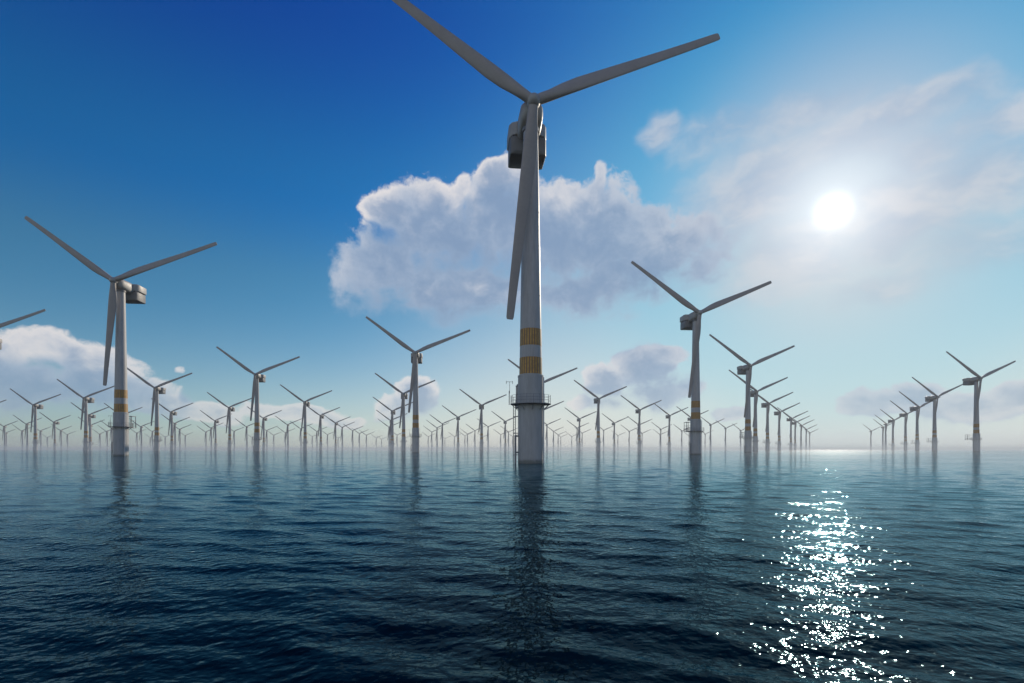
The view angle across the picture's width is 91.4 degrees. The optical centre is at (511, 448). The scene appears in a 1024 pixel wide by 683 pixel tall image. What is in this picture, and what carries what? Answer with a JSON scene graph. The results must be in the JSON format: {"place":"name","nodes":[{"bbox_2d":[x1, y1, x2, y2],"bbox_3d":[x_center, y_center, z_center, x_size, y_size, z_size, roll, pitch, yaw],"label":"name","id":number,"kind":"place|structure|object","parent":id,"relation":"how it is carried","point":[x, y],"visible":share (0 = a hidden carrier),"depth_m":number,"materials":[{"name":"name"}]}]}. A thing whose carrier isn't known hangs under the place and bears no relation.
{"place":"outdoors","nodes":[
{"label":"outdoors","id":0,"kind":"place"},
{"bbox_2d":[0,449,1023,682],"bbox_3d":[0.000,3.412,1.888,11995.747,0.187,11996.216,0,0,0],"label":"sea","id":1,"kind":"structure","parent":0,"point":[500,566],"depth_m":14.46,"materials":[{"name":"liquid"}]},
{"bbox_2d":[0,421,16,449],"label":"wind turbine","id":2,"kind":"object","parent":1,"relation":"in","point":[4,429],"visible":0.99,"depth_m":1773.08,"materials":[{"name":"paint"}]},
{"bbox_2d":[12,424,30,449],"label":"wind turbine","id":3,"kind":"object","parent":1,"relation":"in","point":[22,431],"visible":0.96,"depth_m":2225.14,"materials":[{"name":"paint"}]},
{"bbox_2d":[0,309,45,349],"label":"wind turbine","id":4,"kind":"object","parent":1,"relation":"in","point":[6,323],"visible":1,"depth_m":358.14,"materials":[{"name":"paint"}]},
{"bbox_2d":[13,415,40,449],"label":"wind turbine","id":5,"kind":"object","parent":1,"relation":"in","point":[27,440],"visible":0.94,"depth_m":1602.92,"materials":[{"name":"paint"}]},
{"bbox_2d":[10,388,60,450],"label":"wind turbine","id":6,"kind":"object","parent":1,"relation":"in","point":[36,406],"visible":1,"depth_m":910.03,"materials":[{"name":"paint"}]},
{"bbox_2d":[30,424,51,449],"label":"wind turbine","id":7,"kind":"object","parent":1,"relation":"in","point":[40,435],"visible":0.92,"depth_m":2225.29,"materials":[{"name":"paint"}]},
{"bbox_2d":[39,412,70,449],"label":"wind turbine","id":8,"kind":"object","parent":1,"relation":"in","point":[54,428],"visible":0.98,"depth_m":1484.33,"materials":[{"name":"paint"}]},
{"bbox_2d":[51,424,70,449],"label":"wind turbine","id":9,"kind":"object","parent":1,"relation":"in","point":[61,437],"visible":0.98,"depth_m":2177.07,"materials":[{"name":"paint"}]},
{"bbox_2d":[59,429,74,449],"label":"wind turbine","id":10,"kind":"object","parent":1,"relation":"in","point":[67,438],"visible":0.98,"depth_m":2780.13,"materials":[{"name":"paint"}]},
{"bbox_2d":[57,379,113,450],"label":"wind turbine","id":11,"kind":"object","parent":1,"relation":"in","point":[87,399],"visible":0.97,"depth_m":787.24,"materials":[{"name":"paint"}]},
{"bbox_2d":[71,402,109,449],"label":"wind turbine","id":12,"kind":"object","parent":1,"relation":"in","point":[90,416],"visible":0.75,"depth_m":1179.76,"materials":[{"name":"paint"}]},
{"bbox_2d":[94,430,105,449],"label":"wind turbine","id":13,"kind":"object","parent":1,"relation":"in","point":[100,439],"visible":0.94,"depth_m":2670.43,"materials":[{"name":"paint"}]},
{"bbox_2d":[99,426,109,449],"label":"wind turbine","id":14,"kind":"object","parent":1,"relation":"in","point":[107,437],"visible":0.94,"depth_m":2288.46,"materials":[{"name":"paint"}]},
{"bbox_2d":[100,420,112,441],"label":"wind turbine","id":15,"kind":"object","parent":1,"relation":"in","point":[111,433],"visible":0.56,"depth_m":1907.56,"materials":[{"name":"paint"}]},
{"bbox_2d":[24,216,216,455],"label":"wind turbine","id":16,"kind":"object","parent":1,"relation":"in","point":[122,292],"visible":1,"depth_m":240.30,"materials":[{"name":"paint"}]},
{"bbox_2d":[131,429,145,449],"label":"wind turbine","id":17,"kind":"object","parent":1,"relation":"in","point":[137,439],"visible":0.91,"depth_m":2503.64,"materials":[{"name":"paint"}]},
{"bbox_2d":[129,418,153,449],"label":"wind turbine","id":18,"kind":"object","parent":1,"relation":"in","point":[141,444],"visible":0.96,"depth_m":1796.64,"materials":[{"name":"paint"}]},
{"bbox_2d":[146,427,161,449],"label":"wind turbine","id":19,"kind":"object","parent":1,"relation":"in","point":[152,436],"visible":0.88,"depth_m":2288.04,"materials":[{"name":"paint"}]},
{"bbox_2d":[127,368,191,451],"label":"wind turbine","id":20,"kind":"object","parent":1,"relation":"in","point":[157,390],"visible":0.97,"depth_m":656.54,"materials":[{"name":"paint"}]},
{"bbox_2d":[151,398,192,450],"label":"wind turbine","id":21,"kind":"object","parent":1,"relation":"in","point":[172,442],"visible":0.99,"depth_m":1084.02,"materials":[{"name":"paint"}]},
{"bbox_2d":[161,414,189,449],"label":"wind turbine","id":22,"kind":"object","parent":1,"relation":"in","point":[174,429],"visible":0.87,"depth_m":1565.40,"materials":[{"name":"paint"}]},
{"bbox_2d":[173,424,191,449],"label":"wind turbine","id":23,"kind":"object","parent":1,"relation":"in","point":[179,437],"visible":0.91,"depth_m":2033.43,"materials":[{"name":"paint"}]},
{"bbox_2d":[197,426,213,449],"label":"wind turbine","id":24,"kind":"object","parent":1,"relation":"in","point":[205,441],"visible":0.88,"depth_m":2355.91,"materials":[{"name":"paint"}]},
{"bbox_2d":[200,420,221,449],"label":"wind turbine","id":25,"kind":"object","parent":1,"relation":"in","point":[211,428],"visible":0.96,"depth_m":1907.52,"materials":[{"name":"paint"}]},
{"bbox_2d":[200,410,226,449],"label":"wind turbine","id":26,"kind":"object","parent":1,"relation":"in","point":[215,442],"visible":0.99,"depth_m":1416.02,"materials":[{"name":"paint"}]},
{"bbox_2d":[207,392,251,450],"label":"wind turbine","id":27,"kind":"object","parent":1,"relation":"in","point":[231,408],"visible":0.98,"depth_m":969.04,"materials":[{"name":"paint"}]},
{"bbox_2d":[225,425,243,449],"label":"wind turbine","id":28,"kind":"object","parent":1,"relation":"in","point":[234,435],"visible":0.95,"depth_m":2262.78,"materials":[{"name":"paint"}]},
{"bbox_2d":[236,419,253,449],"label":"wind turbine","id":29,"kind":"object","parent":1,"relation":"in","point":[246,434],"visible":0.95,"depth_m":1796.27,"materials":[{"name":"paint"}]},
{"bbox_2d":[216,346,299,451],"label":"wind turbine","id":30,"kind":"object","parent":1,"relation":"in","point":[258,377],"visible":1,"depth_m":539.61,"materials":[{"name":"paint"}]},
{"bbox_2d":[247,406,281,449],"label":"wind turbine","id":31,"kind":"object","parent":1,"relation":"in","point":[264,419],"visible":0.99,"depth_m":1293.36,"materials":[{"name":"paint"}]},
{"bbox_2d":[260,426,276,449],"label":"wind turbine","id":32,"kind":"object","parent":1,"relation":"in","point":[266,439],"visible":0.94,"depth_m":2176.90,"materials":[{"name":"paint"}]},
{"bbox_2d":[279,428,292,449],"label":"wind turbine","id":33,"kind":"object","parent":1,"relation":"in","point":[285,438],"visible":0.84,"depth_m":2441.47,"materials":[{"name":"paint"}]},
{"bbox_2d":[275,416,300,449],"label":"wind turbine","id":34,"kind":"object","parent":1,"relation":"in","point":[287,433],"visible":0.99,"depth_m":1648.71,"materials":[{"name":"paint"}]},
{"bbox_2d":[290,421,312,449],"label":"wind turbine","id":35,"kind":"object","parent":1,"relation":"in","point":[300,438],"visible":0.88,"depth_m":1973.43,"materials":[{"name":"paint"}]},
{"bbox_2d":[280,384,331,450],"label":"wind turbine","id":36,"kind":"object","parent":1,"relation":"in","point":[304,416],"visible":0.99,"depth_m":853.65,"materials":[{"name":"paint"}]},
{"bbox_2d":[311,427,325,449],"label":"wind turbine","id":37,"kind":"object","parent":1,"relation":"in","point":[316,441],"visible":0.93,"depth_m":2263.23,"materials":[{"name":"paint"}]},
{"bbox_2d":[308,407,339,449],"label":"wind turbine","id":38,"kind":"object","parent":1,"relation":"in","point":[321,417],"visible":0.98,"depth_m":1196.69,"materials":[{"name":"paint"}]},
{"bbox_2d":[322,413,350,449],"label":"wind turbine","id":39,"kind":"object","parent":1,"relation":"in","point":[335,445],"visible":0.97,"depth_m":1540.65,"materials":[{"name":"paint"}]},
{"bbox_2d":[331,419,353,449],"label":"wind turbine","id":40,"kind":"object","parent":1,"relation":"in","point":[342,434],"visible":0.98,"depth_m":1846.15,"materials":[{"name":"paint"}]},
{"bbox_2d":[346,426,362,449],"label":"wind turbine","id":41,"kind":"object","parent":1,"relation":"in","point":[352,437],"visible":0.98,"depth_m":2176.17,"materials":[{"name":"paint"}]},
{"bbox_2d":[352,428,366,449],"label":"wind turbine","id":42,"kind":"object","parent":1,"relation":"in","point":[359,438],"visible":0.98,"depth_m":2582.88,"materials":[{"name":"paint"}]},
{"bbox_2d":[378,419,401,449],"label":"wind turbine","id":43,"kind":"object","parent":1,"relation":"in","point":[388,433],"visible":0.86,"depth_m":1820.79,"materials":[{"name":"paint"}]},
{"bbox_2d":[376,410,406,449],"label":"wind turbine","id":44,"kind":"object","parent":1,"relation":"in","point":[389,428],"visible":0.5,"depth_m":1405.53,"materials":[{"name":"paint"}]},
{"bbox_2d":[373,397,412,450],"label":"wind turbine","id":45,"kind":"object","parent":1,"relation":"in","point":[392,429],"visible":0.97,"depth_m":1055.22,"materials":[{"name":"paint"}]},
{"bbox_2d":[375,373,434,450],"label":"wind turbine","id":46,"kind":"object","parent":1,"relation":"in","point":[404,395],"visible":1,"depth_m":726.01,"materials":[{"name":"paint"}]},
{"bbox_2d":[365,316,469,452],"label":"wind turbine","id":47,"kind":"object","parent":1,"relation":"in","point":[416,358],"visible":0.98,"depth_m":417.80,"materials":[{"name":"paint"}]},
{"bbox_2d":[424,426,439,449],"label":"wind turbine","id":48,"kind":"object","parent":1,"relation":"in","point":[431,437],"visible":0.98,"depth_m":2355.37,"materials":[{"name":"paint"}]},
{"bbox_2d":[428,421,447,449],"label":"wind turbine","id":49,"kind":"object","parent":1,"relation":"in","point":[436,440],"visible":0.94,"depth_m":1889.61,"materials":[{"name":"paint"}]},
{"bbox_2d":[430,415,454,449],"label":"wind turbine","id":50,"kind":"object","parent":1,"relation":"in","point":[442,429],"visible":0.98,"depth_m":1588.83,"materials":[{"name":"paint"}]},
{"bbox_2d":[442,405,475,449],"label":"wind turbine","id":51,"kind":"object","parent":1,"relation":"in","point":[457,431],"visible":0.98,"depth_m":1260.27,"materials":[{"name":"paint"}]},
{"bbox_2d":[466,424,484,449],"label":"wind turbine","id":52,"kind":"object","parent":1,"relation":"in","point":[474,438],"visible":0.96,"depth_m":2176.70,"materials":[{"name":"paint"}]},
{"bbox_2d":[459,389,505,450],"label":"wind turbine","id":53,"kind":"object","parent":1,"relation":"in","point":[481,406],"visible":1,"depth_m":917.95,"materials":[{"name":"paint"}]},
{"bbox_2d":[478,419,500,449],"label":"wind turbine","id":54,"kind":"object","parent":1,"relation":"in","point":[487,440],"visible":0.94,"depth_m":1796.77,"materials":[{"name":"paint"}]},
{"bbox_2d":[491,411,514,449],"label":"wind turbine","id":55,"kind":"object","parent":1,"relation":"in","point":[505,422],"visible":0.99,"depth_m":1451.43,"materials":[{"name":"paint"}]},
{"bbox_2d":[501,426,516,449],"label":"wind turbine","id":56,"kind":"object","parent":1,"relation":"in","point":[508,437],"visible":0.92,"depth_m":2355.04,"materials":[{"name":"paint"}]},
{"bbox_2d":[508,359,576,382],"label":"wind turbine","id":57,"kind":"object","parent":1,"relation":"in","point":[551,378],"visible":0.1,"depth_m":613.49,"materials":[{"name":"paint"}]},
{"bbox_2d":[544,418,560,449],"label":"wind turbine","id":58,"kind":"object","parent":1,"relation":"in","point":[546,438],"visible":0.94,"depth_m":1649.11,"materials":[{"name":"paint"}]},
{"bbox_2d":[547,426,562,449],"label":"wind turbine","id":59,"kind":"object","parent":1,"relation":"in","point":[553,436],"visible":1,"depth_m":2262.09,"materials":[{"name":"paint"}]},
{"bbox_2d":[392,0,719,463],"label":"wind turbine","id":60,"kind":"object","parent":1,"relation":"in","point":[526,142],"visible":0.99,"depth_m":117.60,"materials":[{"name":"paint"}]},
{"bbox_2d":[567,420,587,449],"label":"wind turbine","id":61,"kind":"object","parent":1,"relation":"in","point":[577,435],"visible":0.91,"depth_m":1907.56,"materials":[{"name":"paint"}]},
{"bbox_2d":[565,408,596,449],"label":"wind turbine","id":62,"kind":"object","parent":1,"relation":"in","point":[579,442],"visible":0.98,"depth_m":1326.98,"materials":[{"name":"paint"}]},
{"bbox_2d":[574,380,626,450],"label":"wind turbine","id":63,"kind":"object","parent":1,"relation":"in","point":[597,425],"visible":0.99,"depth_m":797.68,"materials":[{"name":"paint"}]},
{"bbox_2d":[600,426,612,449],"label":"wind turbine","id":64,"kind":"object","parent":1,"relation":"in","point":[603,436],"visible":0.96,"depth_m":2130.04,"materials":[{"name":"paint"}]},
{"bbox_2d":[603,414,628,449],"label":"wind turbine","id":65,"kind":"object","parent":1,"relation":"in","point":[613,423],"visible":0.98,"depth_m":1540.59,"materials":[{"name":"paint"}]},
{"bbox_2d":[621,425,637,449],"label":"wind turbine","id":66,"kind":"object","parent":1,"relation":"in","point":[629,436],"visible":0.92,"depth_m":2262.06,"materials":[{"name":"paint"}]},
{"bbox_2d":[620,395,661,450],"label":"wind turbine","id":67,"kind":"object","parent":1,"relation":"in","point":[638,411],"visible":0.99,"depth_m":1022.95,"materials":[{"name":"paint"}]},
{"bbox_2d":[653,423,671,449],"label":"wind turbine","id":68,"kind":"object","parent":1,"relation":"in","point":[660,434],"visible":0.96,"depth_m":2032.52,"materials":[{"name":"paint"}]},
{"bbox_2d":[655,404,687,449],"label":"wind turbine","id":69,"kind":"object","parent":1,"relation":"in","point":[668,416],"visible":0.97,"depth_m":1196.65,"materials":[{"name":"paint"}]},
{"bbox_2d":[673,424,687,449],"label":"wind turbine","id":70,"kind":"object","parent":1,"relation":"in","point":[681,437],"visible":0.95,"depth_m":2212.88,"materials":[{"name":"paint"}]},
{"bbox_2d":[677,407,708,420],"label":"wind turbine","id":71,"kind":"object","parent":1,"relation":"in","point":[689,419],"visible":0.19,"depth_m":1293.22,"materials":[{"name":"paint"}]},
{"bbox_2d":[631,261,771,454],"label":"wind turbine","id":72,"kind":"object","parent":1,"relation":"in","point":[691,321],"visible":1,"depth_m":296.28,"materials":[{"name":"paint"}]},
{"bbox_2d":[701,417,722,449],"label":"wind turbine","id":73,"kind":"object","parent":1,"relation":"in","point":[710,425],"visible":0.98,"depth_m":1648.47,"materials":[{"name":"paint"}]},
{"bbox_2d":[718,422,736,449],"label":"wind turbine","id":74,"kind":"object","parent":1,"relation":"in","point":[725,433],"visible":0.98,"depth_m":1925.45,"materials":[{"name":"paint"}]},
{"bbox_2d":[709,334,794,452],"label":"wind turbine","id":75,"kind":"object","parent":1,"relation":"in","point":[746,369],"visible":0.99,"depth_m":482.22,"materials":[{"name":"paint"}]},
{"bbox_2d":[729,370,787,450],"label":"wind turbine","id":76,"kind":"object","parent":1,"relation":"in","point":[754,394],"visible":0.91,"depth_m":695.93,"materials":[{"name":"paint"}]},
{"bbox_2d":[750,389,792,450],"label":"wind turbine","id":77,"kind":"object","parent":1,"relation":"in","point":[766,405],"visible":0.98,"depth_m":878.06,"materials":[{"name":"paint"}]},
{"bbox_2d":[770,403,798,450],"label":"wind turbine","id":78,"kind":"object","parent":1,"relation":"in","point":[778,412],"visible":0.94,"depth_m":1080.99,"materials":[{"name":"paint"}]},
{"bbox_2d":[777,407,807,449],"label":"wind turbine","id":79,"kind":"object","parent":1,"relation":"in","point":[790,419],"visible":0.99,"depth_m":1314.31,"materials":[{"name":"paint"}]},
{"bbox_2d":[785,414,808,449],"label":"wind turbine","id":80,"kind":"object","parent":1,"relation":"in","point":[794,423],"visible":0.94,"depth_m":1501.30,"materials":[{"name":"paint"}]},
{"bbox_2d":[794,419,812,449],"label":"wind turbine","id":81,"kind":"object","parent":1,"relation":"in","point":[800,425],"visible":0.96,"depth_m":1697.54,"materials":[{"name":"paint"}]},
{"bbox_2d":[802,425,815,449],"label":"wind turbine","id":82,"kind":"object","parent":1,"relation":"in","point":[806,437],"visible":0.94,"depth_m":2043.31,"materials":[{"name":"paint"}]},
{"bbox_2d":[864,425,880,449],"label":"wind turbine","id":83,"kind":"object","parent":1,"relation":"in","point":[870,431],"visible":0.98,"depth_m":2225.01,"materials":[{"name":"paint"}]},
{"bbox_2d":[875,415,888,449],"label":"wind turbine","id":84,"kind":"object","parent":1,"relation":"in","point":[885,444],"visible":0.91,"depth_m":1602.81,"materials":[{"name":"paint"}]},
{"bbox_2d":[873,419,891,449],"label":"wind turbine","id":85,"kind":"object","parent":1,"relation":"in","point":[882,427],"visible":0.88,"depth_m":1837.51,"materials":[{"name":"paint"}]},
{"bbox_2d":[880,409,900,449],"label":"wind turbine","id":86,"kind":"object","parent":1,"relation":"in","point":[892,420],"visible":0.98,"depth_m":1381.89,"materials":[{"name":"paint"}]},
{"bbox_2d":[890,400,924,449],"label":"wind turbine","id":87,"kind":"object","parent":1,"relation":"in","point":[904,414],"visible":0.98,"depth_m":1136.03,"materials":[{"name":"paint"}]},
{"bbox_2d":[899,391,940,450],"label":"wind turbine","id":88,"kind":"object","parent":1,"relation":"in","point":[916,408],"visible":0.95,"depth_m":955.24,"materials":[{"name":"paint"}]},
{"bbox_2d":[912,377,962,450],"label":"wind turbine","id":89,"kind":"object","parent":1,"relation":"in","point":[934,399],"visible":0.98,"depth_m":766.22,"materials":[{"name":"paint"}]},
{"bbox_2d":[946,351,1015,451],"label":"wind turbine","id":90,"kind":"object","parent":1,"relation":"in","point":[974,381],"visible":0.98,"depth_m":566.27,"materials":[{"name":"paint"}]},
{"bbox_2d":[0,0,1023,448],"label":"sky","id":91,"kind":"structure","parent":0,"point":[863,160],"materials":[{"name":"blue"}]}
]}

